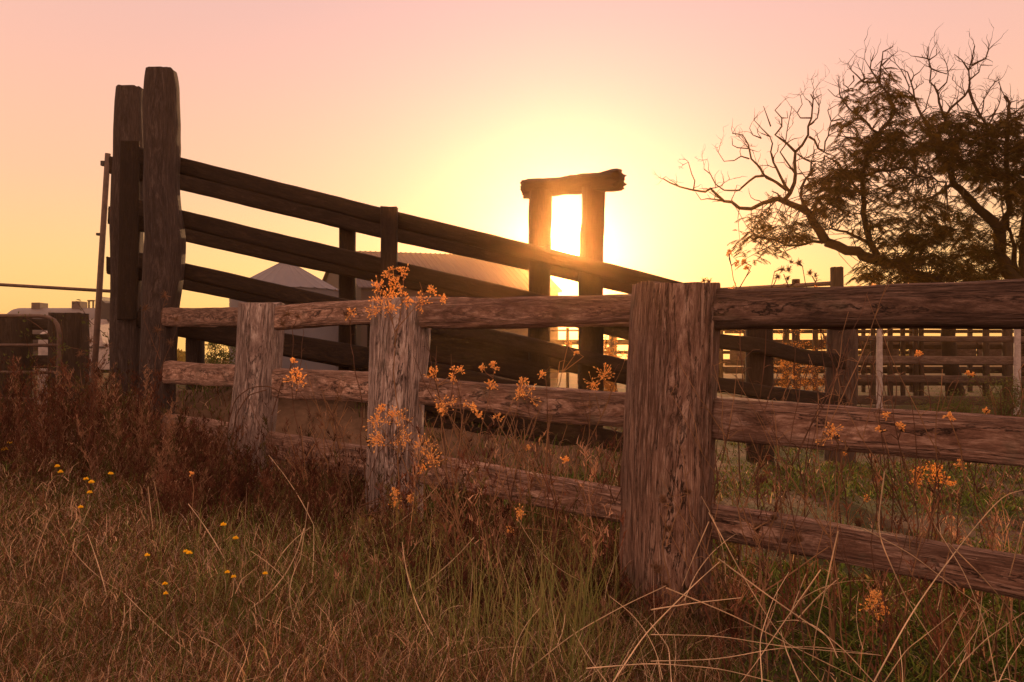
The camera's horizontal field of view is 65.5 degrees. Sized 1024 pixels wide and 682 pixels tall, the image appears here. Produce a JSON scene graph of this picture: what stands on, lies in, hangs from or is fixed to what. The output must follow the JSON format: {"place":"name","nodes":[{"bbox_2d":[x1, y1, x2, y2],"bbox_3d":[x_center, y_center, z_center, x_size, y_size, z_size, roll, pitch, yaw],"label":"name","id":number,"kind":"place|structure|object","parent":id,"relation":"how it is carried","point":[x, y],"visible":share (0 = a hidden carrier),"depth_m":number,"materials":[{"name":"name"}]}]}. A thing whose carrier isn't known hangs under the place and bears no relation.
{"place":"outdoors","nodes":[
{"label":"outdoors","id":0,"kind":"place"},
{"bbox_2d":[38,331,47,425],"bbox_3d":[-6.427,0.522,10.993,0.200,1.313,0.200,0,-1,0],"label":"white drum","id":1,"kind":"object","parent":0,"point":[42,350],"visible":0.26,"depth_m":10.90,"materials":[{"name":"paint"}]},
{"bbox_2d":[89,297,109,381],"bbox_3d":[-12.368,0.037,23.907,1.815,2.702,2.190,0,-1,0],"label":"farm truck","id":2,"kind":"object","parent":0,"point":[104,326],"visible":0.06,"depth_m":23.07,"materials":[{"name":"white paint"}]},
{"bbox_2d":[0,0,1023,358],"label":"sky","id":3,"kind":"structure","parent":0,"point":[437,110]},
{"bbox_2d":[2,359,1023,681],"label":"ground","id":4,"kind":"structure","parent":0,"point":[886,523],"depth_m":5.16,"materials":[{"name":"plant"}]},
{"bbox_2d":[0,314,60,433],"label":"pipe gate","id":5,"kind":"structure","parent":4,"relation":"on","point":[56,324],"depth_m":8.98,"materials":[{"name":"metal"}]},
{"bbox_2d":[0,312,89,436],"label":"yard fence","id":6,"kind":"object","parent":4,"relation":"on","point":[75,330],"visible":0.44,"depth_m":9.65,"materials":[{"name":"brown wood"}]},
{"bbox_2d":[7,300,94,370],"bbox_3d":[-22.422,-0.204,40.009,5.995,3.706,2.260,0,-1,0],"label":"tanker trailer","id":7,"kind":"object","parent":4,"relation":"on","point":[40,308],"visible":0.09,"depth_m":39.46,"materials":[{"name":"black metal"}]},
{"bbox_2d":[0,283,109,292],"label":"pipe rail","id":8,"kind":"object","parent":4,"relation":"on","point":[51,287],"visible":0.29,"depth_m":9.98,"materials":[{"name":"metal"}]},
{"bbox_2d":[3,299,178,424],"bbox_3d":[-4.367,0.358,8.843,2.265,1.586,1.777,-1,-1,36],"label":"wispy bush","id":9,"kind":"object","parent":4,"relation":"on","point":[63,347],"visible":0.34,"depth_m":8.65,"materials":[{"name":"brown plant"}]},
{"bbox_2d":[76,335,110,471],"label":"seeding weed","id":10,"kind":"object","parent":4,"relation":"on","point":[81,353],"visible":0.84,"depth_m":5.30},
{"bbox_2d":[89,153,110,413],"bbox_3d":[-4.309,-0.409,8.297,0.256,3.092,0.065,0,-1,16],"label":"leaning steel pole","id":11,"kind":"object","parent":4,"relation":"on","point":[100,273],"visible":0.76,"depth_m":8.28,"materials":[{"name":"metal"}]},
{"bbox_2d":[79,418,121,496],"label":"seeding weed","id":12,"kind":"object","parent":4,"relation":"on","point":[96,424],"visible":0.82,"depth_m":4.40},
{"bbox_2d":[139,291,181,424],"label":"seeding weed","id":13,"kind":"object","parent":4,"relation":"on","point":[176,319],"visible":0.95,"depth_m":5.59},
{"bbox_2d":[162,582,167,654],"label":"yellow flower","id":14,"kind":"object","parent":4,"relation":"on","point":[164,583],"visible":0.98,"depth_m":2.18,"materials":[{"name":"green plant"}]},
{"bbox_2d":[163,591,167,665],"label":"yellow flower","id":15,"kind":"object","parent":4,"relation":"on","point":[165,593],"visible":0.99,"depth_m":2.09,"materials":[{"name":"green plant"}]},
{"bbox_2d":[177,348,185,361],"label":"distant scrub","id":16,"kind":"object","parent":4,"relation":"on","point":[181,356],"visible":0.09,"depth_m":69.57,"materials":[{"name":"green plant"}]},
{"bbox_2d":[186,550,193,631],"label":"yellow flower","id":17,"kind":"object","parent":4,"relation":"on","point":[188,552],"visible":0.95,"depth_m":2.51,"materials":[{"name":"green plant"}]},
{"bbox_2d":[189,471,194,554],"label":"seeding weed","id":18,"kind":"object","parent":4,"relation":"on","point":[192,473],"visible":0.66,"depth_m":3.40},
{"bbox_2d":[205,342,235,386],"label":"green bush","id":19,"kind":"object","parent":4,"relation":"on","point":[213,359],"visible":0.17,"depth_m":11.76,"materials":[{"name":"green plant"}]},
{"bbox_2d":[221,570,229,655],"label":"yellow flower","id":20,"kind":"object","parent":4,"relation":"on","point":[227,572],"visible":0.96,"depth_m":2.29,"materials":[{"name":"green plant"}]},
{"bbox_2d":[231,575,235,664],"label":"yellow flower","id":21,"kind":"object","parent":4,"relation":"on","point":[233,576],"visible":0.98,"depth_m":2.24,"materials":[{"name":"green plant"}]},
{"bbox_2d":[232,535,237,605],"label":"yellow flower","id":22,"kind":"object","parent":4,"relation":"on","point":[235,537],"visible":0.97,"depth_m":2.71,"materials":[{"name":"green plant"}]},
{"bbox_2d":[226,359,295,465],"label":"dead vine","id":23,"kind":"object","parent":4,"relation":"on","point":[242,404],"visible":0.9,"depth_m":5.05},
{"bbox_2d":[263,572,266,629],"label":"yellow flower","id":24,"kind":"object","parent":4,"relation":"on","point":[264,573],"visible":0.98,"depth_m":2.28,"materials":[{"name":"green plant"}]},
{"bbox_2d":[247,397,302,521],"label":"bare weed","id":25,"kind":"object","parent":4,"relation":"on","point":[280,466],"visible":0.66,"depth_m":4.29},
{"bbox_2d":[229,263,338,369],"bbox_3d":[-8.526,-0.829,30.017,4.135,4.632,4.135,0,-1,0],"label":"grain silo","id":26,"kind":"object","parent":4,"relation":"on","point":[290,275],"visible":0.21,"depth_m":28.83,"materials":[{"name":"metal"}]},
{"bbox_2d":[276,307,306,474],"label":"seeding weed","id":27,"kind":"object","parent":4,"relation":"on","point":[297,316],"visible":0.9,"depth_m":4.20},
{"bbox_2d":[284,425,323,491],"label":"bare weed","id":28,"kind":"object","parent":4,"relation":"on","point":[298,457],"visible":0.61,"depth_m":3.84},
{"bbox_2d":[283,357,329,543],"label":"seeding weed","id":29,"kind":"object","parent":4,"relation":"on","point":[294,379],"visible":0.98,"depth_m":3.60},
{"bbox_2d":[305,362,344,525],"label":"bare weed","id":30,"kind":"object","parent":4,"relation":"on","point":[324,425],"visible":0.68,"depth_m":4.25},
{"bbox_2d":[313,393,353,548],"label":"seeding weed","id":31,"kind":"object","parent":4,"relation":"on","point":[332,418],"visible":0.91,"depth_m":3.60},
{"bbox_2d":[324,397,351,513],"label":"bare weed","id":32,"kind":"object","parent":4,"relation":"on","point":[334,448],"visible":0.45,"depth_m":4.20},
{"bbox_2d":[321,388,368,537],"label":"bare weed","id":33,"kind":"object","parent":4,"relation":"on","point":[339,441],"visible":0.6,"depth_m":3.97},
{"bbox_2d":[340,308,373,532],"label":"seeding weed","id":34,"kind":"object","parent":4,"relation":"on","point":[347,314],"visible":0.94,"depth_m":3.80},
{"bbox_2d":[320,394,415,577],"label":"seeding weed","id":35,"kind":"object","parent":4,"relation":"on","point":[394,504],"visible":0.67,"depth_m":3.11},
{"bbox_2d":[22,386,729,474],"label":"dirt bank","id":36,"kind":"structure","parent":4,"relation":"on","point":[285,406],"depth_m":6.96,"materials":[{"name":"soil"}]},
{"bbox_2d":[363,403,446,545],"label":"seeding weed","id":37,"kind":"object","parent":4,"relation":"on","point":[397,440],"visible":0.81,"depth_m":3.20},
{"bbox_2d":[365,264,447,531],"bbox_3d":[-0.457,0.364,3.435,0.361,1.403,0.155,0,-1,0],"label":"seeding weed","id":38,"kind":"object","parent":4,"relation":"on","point":[399,289],"visible":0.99,"depth_m":3.45,"materials":[{"name":"plant"}]},
{"bbox_2d":[0,430,851,681],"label":"dry grass","id":39,"kind":"structure","parent":4,"relation":"on","point":[60,621],"depth_m":2.38,"materials":[{"name":"plant"}]},
{"bbox_2d":[400,385,472,548],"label":"bare weed","id":40,"kind":"object","parent":4,"relation":"on","point":[445,462],"visible":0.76,"depth_m":3.02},
{"bbox_2d":[322,251,561,378],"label":"farm shed","id":41,"kind":"structure","parent":4,"relation":"on","point":[500,274],"depth_m":33.82,"materials":[{"name":"metal"}]},
{"bbox_2d":[425,410,475,572],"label":"bare weed","id":42,"kind":"object","parent":4,"relation":"on","point":[456,483],"visible":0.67,"depth_m":2.92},
{"bbox_2d":[413,335,494,531],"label":"bare weed","id":43,"kind":"object","parent":4,"relation":"on","point":[433,375],"visible":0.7,"depth_m":3.31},
{"bbox_2d":[426,356,482,595],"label":"seeding weed","id":44,"kind":"object","parent":4,"relation":"on","point":[464,405],"visible":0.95,"depth_m":3.00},
{"bbox_2d":[429,382,488,541],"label":"bare weed","id":45,"kind":"object","parent":4,"relation":"on","point":[465,432],"visible":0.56,"depth_m":3.36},
{"bbox_2d":[423,361,499,570],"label":"seeding weed","id":46,"kind":"object","parent":4,"relation":"on","point":[492,363],"visible":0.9,"depth_m":3.30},
{"bbox_2d":[454,407,504,561],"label":"bare weed","id":47,"kind":"object","parent":4,"relation":"on","point":[496,442],"visible":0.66,"depth_m":3.11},
{"bbox_2d":[106,66,857,462],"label":"loading ramp","id":48,"kind":"structure","parent":4,"relation":"on","point":[154,226],"depth_m":6.94,"materials":[{"name":"brown wood"}]},
{"bbox_2d":[437,383,534,596],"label":"bare weed","id":49,"kind":"object","parent":4,"relation":"on","point":[486,484],"visible":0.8,"depth_m":2.83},
{"bbox_2d":[0,355,1023,681],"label":"dead brush","id":50,"kind":"object","parent":4,"relation":"on","point":[174,457],"visible":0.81,"depth_m":3.46,"materials":[{"name":"brown plant"}]},
{"bbox_2d":[493,376,530,555],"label":"seeding weed","id":51,"kind":"object","parent":4,"relation":"on","point":[499,413],"visible":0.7,"depth_m":3.40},
{"bbox_2d":[5,456,1023,681],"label":"dry canes","id":52,"kind":"object","parent":4,"relation":"on","point":[793,607],"visible":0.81,"depth_m":2.02,"materials":[{"name":"plant"}]},
{"bbox_2d":[487,402,541,549],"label":"bare weed","id":53,"kind":"object","parent":4,"relation":"on","point":[517,466],"visible":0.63,"depth_m":3.25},
{"bbox_2d":[480,386,566,566],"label":"bare weed","id":54,"kind":"object","parent":4,"relation":"on","point":[509,410],"visible":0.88,"depth_m":3.00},
{"bbox_2d":[506,406,566,591],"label":"bare weed","id":55,"kind":"object","parent":4,"relation":"on","point":[525,448],"visible":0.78,"depth_m":3.00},
{"bbox_2d":[506,455,569,562],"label":"seeding weed","id":56,"kind":"object","parent":4,"relation":"on","point":[565,459],"visible":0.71,"depth_m":3.00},
{"bbox_2d":[514,366,563,561],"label":"seeding weed","id":57,"kind":"object","parent":4,"relation":"on","point":[523,394],"visible":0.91,"depth_m":3.10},
{"bbox_2d":[521,424,595,597],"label":"bare weed","id":58,"kind":"object","parent":4,"relation":"on","point":[548,497],"visible":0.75,"depth_m":2.82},
{"bbox_2d":[538,340,583,553],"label":"seeding weed","id":59,"kind":"object","parent":4,"relation":"on","point":[575,352],"visible":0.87,"depth_m":3.80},
{"bbox_2d":[520,168,626,427],"bbox_3d":[0.527,-0.200,7.432,0.293,2.902,1.527,1,-1,-36],"label":"slide gate frame","id":60,"kind":"object","parent":4,"relation":"on","point":[591,188],"visible":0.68,"depth_m":7.08,"materials":[{"name":"brown wood"}]},
{"bbox_2d":[565,362,614,557],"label":"seeding weed","id":61,"kind":"object","parent":4,"relation":"on","point":[601,376],"visible":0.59,"depth_m":3.25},
{"bbox_2d":[161,279,1023,643],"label":"timber fence","id":62,"kind":"object","parent":4,"relation":"on","point":[665,323],"visible":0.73,"depth_m":2.67,"materials":[{"name":"brown wood"}]},
{"bbox_2d":[566,351,627,569],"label":"bare weed","id":63,"kind":"object","parent":4,"relation":"on","point":[584,500],"visible":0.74,"depth_m":2.99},
{"bbox_2d":[577,376,624,605],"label":"bare weed","id":64,"kind":"object","parent":4,"relation":"on","point":[606,480],"visible":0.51,"depth_m":2.84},
{"bbox_2d":[603,336,624,391],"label":"distant bush","id":65,"kind":"object","parent":4,"relation":"on","point":[607,387],"visible":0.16,"depth_m":14.86,"materials":[{"name":"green plant"}]},
{"bbox_2d":[650,560,670,638],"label":"seeding weed","id":66,"kind":"object","parent":4,"relation":"on","point":[656,568],"visible":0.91,"depth_m":2.50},
{"bbox_2d":[659,487,691,639],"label":"seeding weed","id":67,"kind":"object","parent":4,"relation":"on","point":[663,500],"visible":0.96,"depth_m":2.46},
{"bbox_2d":[660,427,733,672],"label":"bare weed","id":68,"kind":"object","parent":4,"relation":"on","point":[685,560],"visible":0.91,"depth_m":2.46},
{"bbox_2d":[701,277,718,560],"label":"seeding weed","id":69,"kind":"object","parent":4,"relation":"on","point":[707,280],"visible":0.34,"depth_m":3.30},
{"bbox_2d":[666,410,762,670],"bbox_3d":[0.618,0.627,2.465,0.288,0.828,0.083,0,-1,0],"label":"bare weed","id":70,"kind":"object","parent":4,"relation":"on","point":[712,493],"visible":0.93,"depth_m":2.46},
{"bbox_2d":[671,352,791,660],"bbox_3d":[0.701,0.538,2.549,0.389,1.009,0.087,0,-1,0],"label":"bare weed","id":71,"kind":"object","parent":4,"relation":"on","point":[763,584],"visible":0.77,"depth_m":2.54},
{"bbox_2d":[726,247,751,565],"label":"seeding weed","id":72,"kind":"object","parent":4,"relation":"on","point":[743,261],"visible":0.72,"depth_m":3.20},
{"bbox_2d":[719,453,795,681],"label":"bare weed","id":73,"kind":"object","parent":4,"relation":"on","point":[766,566],"visible":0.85,"depth_m":2.31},
{"bbox_2d":[728,374,796,642],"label":"seeding weed","id":74,"kind":"object","parent":4,"relation":"on","point":[792,377],"visible":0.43,"depth_m":2.70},
{"bbox_2d":[747,265,798,620],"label":"seeding weed","id":75,"kind":"object","parent":4,"relation":"on","point":[786,278],"visible":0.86,"depth_m":2.90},
{"bbox_2d":[549,328,1013,392],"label":"cattle pens","id":76,"kind":"object","parent":4,"relation":"on","point":[929,352],"visible":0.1,"depth_m":20.95,"materials":[{"name":"brown wood"}]},
{"bbox_2d":[723,266,843,388],"bbox_3d":[4.454,0.119,14.025,0.521,2.471,4.357,0,-1,-17],"label":"post and pipe fence","id":77,"kind":"object","parent":4,"relation":"on","point":[836,276],"visible":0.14,"depth_m":13.32,"materials":[{"name":"brown wood"}]},
{"bbox_2d":[741,514,829,681],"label":"seeding weed","id":78,"kind":"object","parent":4,"relation":"on","point":[757,527],"visible":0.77,"depth_m":2.35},
{"bbox_2d":[749,400,822,660],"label":"bare weed","id":79,"kind":"object","parent":4,"relation":"on","point":[795,555],"visible":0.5,"depth_m":2.55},
{"bbox_2d":[737,410,840,681],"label":"bare weed","id":80,"kind":"object","parent":4,"relation":"on","point":[758,488],"visible":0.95,"depth_m":2.19,"materials":[{"name":"plant"}]},
{"bbox_2d":[732,330,860,391],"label":"sunlit bush","id":81,"kind":"object","parent":4,"relation":"on","point":[803,380],"visible":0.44,"depth_m":10.82,"materials":[{"name":"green plant"}]},
{"bbox_2d":[789,329,809,630],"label":"seeding weed","id":82,"kind":"object","parent":4,"relation":"on","point":[804,489],"visible":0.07,"depth_m":2.80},
{"bbox_2d":[737,292,867,681],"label":"bare weed","id":83,"kind":"object","parent":4,"relation":"on","point":[792,463],"visible":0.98,"depth_m":2.06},
{"bbox_2d":[734,278,892,681],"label":"bare weed","id":84,"kind":"object","parent":4,"relation":"on","point":[829,536],"visible":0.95,"depth_m":2.12,"materials":[{"name":"plant"}]},
{"bbox_2d":[789,258,851,625],"bbox_3d":[1.127,0.376,2.885,0.247,1.357,0.061,0,-1,0],"label":"seeding weed","id":85,"kind":"object","parent":4,"relation":"on","point":[797,263],"visible":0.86,"depth_m":2.89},
{"bbox_2d":[773,494,869,665],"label":"seeding weed","id":86,"kind":"object","parent":4,"relation":"on","point":[865,498],"visible":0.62,"depth_m":2.49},
{"bbox_2d":[654,28,1002,395],"bbox_3d":[6.432,-2.338,15.948,7.444,7.673,4.364,0,-1,0],"label":"leaning tree","id":87,"kind":"object","parent":4,"relation":"on","point":[907,264],"visible":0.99,"depth_m":15.79,"materials":[{"name":"brown plant"}]},
{"bbox_2d":[815,286,847,629],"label":"seeding weed","id":88,"kind":"object","parent":4,"relation":"on","point":[836,466],"visible":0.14,"depth_m":2.75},
{"bbox_2d":[816,422,848,681],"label":"seeding weed","id":89,"kind":"object","parent":4,"relation":"on","point":[845,448],"visible":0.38,"depth_m":2.35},
{"bbox_2d":[832,452,846,656],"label":"seeding weed","id":90,"kind":"object","parent":4,"relation":"on","point":[834,595],"visible":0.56,"depth_m":2.60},
{"bbox_2d":[824,351,872,668],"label":"bare weed","id":91,"kind":"object","parent":4,"relation":"on","point":[832,587],"visible":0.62,"depth_m":2.49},
{"bbox_2d":[820,331,889,664],"bbox_3d":[1.087,0.500,2.537,0.226,1.100,0.080,0,-1,0],"label":"bare weed","id":92,"kind":"object","parent":4,"relation":"on","point":[870,462],"visible":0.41,"depth_m":2.53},
{"bbox_2d":[844,517,865,668],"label":"seeding weed","id":93,"kind":"object","parent":4,"relation":"on","point":[859,523],"visible":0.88,"depth_m":2.49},
{"bbox_2d":[851,283,888,645],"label":"seeding weed","id":94,"kind":"object","parent":4,"relation":"on","point":[873,407],"visible":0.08,"depth_m":2.60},
{"bbox_2d":[856,590,890,681],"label":"seeding weed","id":95,"kind":"object","parent":4,"relation":"on","point":[875,600],"visible":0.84,"depth_m":2.19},
{"bbox_2d":[724,329,1023,396],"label":"yard fence","id":96,"kind":"object","parent":4,"relation":"on","point":[1007,348],"visible":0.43,"depth_m":17.03,"materials":[{"name":"brown wood"}]},
{"bbox_2d":[821,330,936,661],"bbox_3d":[1.166,0.495,2.546,0.410,1.108,0.086,0,-1,0],"label":"bare weed","id":97,"kind":"object","parent":4,"relation":"on","point":[903,513],"visible":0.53,"depth_m":2.54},
{"bbox_2d":[823,371,940,678],"bbox_3d":[1.006,0.558,2.150,0.319,0.956,0.079,0,-1,0],"label":"bare weed","id":98,"kind":"object","parent":4,"relation":"on","point":[885,619],"visible":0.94,"depth_m":2.17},
{"bbox_2d":[835,390,952,681],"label":"bare weed","id":99,"kind":"object","parent":4,"relation":"on","point":[906,504],"visible":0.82,"depth_m":2.21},
{"bbox_2d":[882,329,905,668],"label":"seeding weed","id":100,"kind":"object","parent":4,"relation":"on","point":[893,498],"visible":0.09,"depth_m":2.49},
{"bbox_2d":[867,457,937,657],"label":"bare weed","id":101,"kind":"object","parent":4,"relation":"on","point":[909,597],"visible":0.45,"depth_m":2.57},
{"bbox_2d":[866,294,951,681],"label":"bare weed","id":102,"kind":"object","parent":4,"relation":"on","point":[935,445],"visible":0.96,"depth_m":2.14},
{"bbox_2d":[860,360,958,681],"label":"bare weed","id":103,"kind":"object","parent":4,"relation":"on","point":[902,614],"visible":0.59,"depth_m":2.35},
{"bbox_2d":[823,329,1023,414],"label":"white post yard fence","id":104,"kind":"object","parent":4,"relation":"on","point":[1017,339],"visible":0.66,"depth_m":13.14,"materials":[{"name":"paint"}]},
{"bbox_2d":[874,374,980,681],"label":"seeding weed","id":105,"kind":"object","parent":4,"relation":"on","point":[897,438],"visible":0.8,"depth_m":2.20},
{"bbox_2d":[909,461,962,670],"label":"seeding weed","id":106,"kind":"object","parent":4,"relation":"on","point":[928,481],"visible":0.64,"depth_m":2.45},
{"bbox_2d":[901,383,998,413],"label":"sprawling bush","id":107,"kind":"object","parent":4,"relation":"on","point":[960,408],"visible":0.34,"depth_m":11.43,"materials":[{"name":"green plant"}]},
{"bbox_2d":[885,24,1023,393],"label":"tall tree","id":108,"kind":"object","parent":4,"relation":"on","point":[986,137],"visible":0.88,"depth_m":17.73,"materials":[{"name":"brown plant"}]},
{"bbox_2d":[914,350,995,681],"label":"seeding weed","id":109,"kind":"object","parent":4,"relation":"on","point":[920,353],"visible":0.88,"depth_m":2.35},
{"bbox_2d":[942,411,1018,681],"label":"seeding weed","id":110,"kind":"object","parent":4,"relation":"on","point":[959,464],"visible":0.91,"depth_m":2.10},
{"bbox_2d":[946,379,1023,681],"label":"bare weed","id":111,"kind":"object","parent":4,"relation":"on","point":[979,490],"visible":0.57,"depth_m":2.31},
{"bbox_2d":[962,365,1023,416],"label":"dark bush","id":112,"kind":"object","parent":4,"relation":"on","point":[1016,398],"visible":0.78,"depth_m":10.35,"materials":[{"name":"green plant"}]},
{"bbox_2d":[964,364,1023,677],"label":"bare weed","id":113,"kind":"object","parent":4,"relation":"on","point":[995,523],"visible":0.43,"depth_m":2.42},
{"bbox_2d":[972,371,1023,658],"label":"bare weed","id":114,"kind":"object","parent":4,"relation":"on","point":[1017,634],"visible":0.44,"depth_m":2.58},
{"bbox_2d":[987,387,1023,664],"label":"bare weed","id":115,"kind":"object","parent":4,"relation":"on","point":[1021,553],"visible":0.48,"depth_m":2.50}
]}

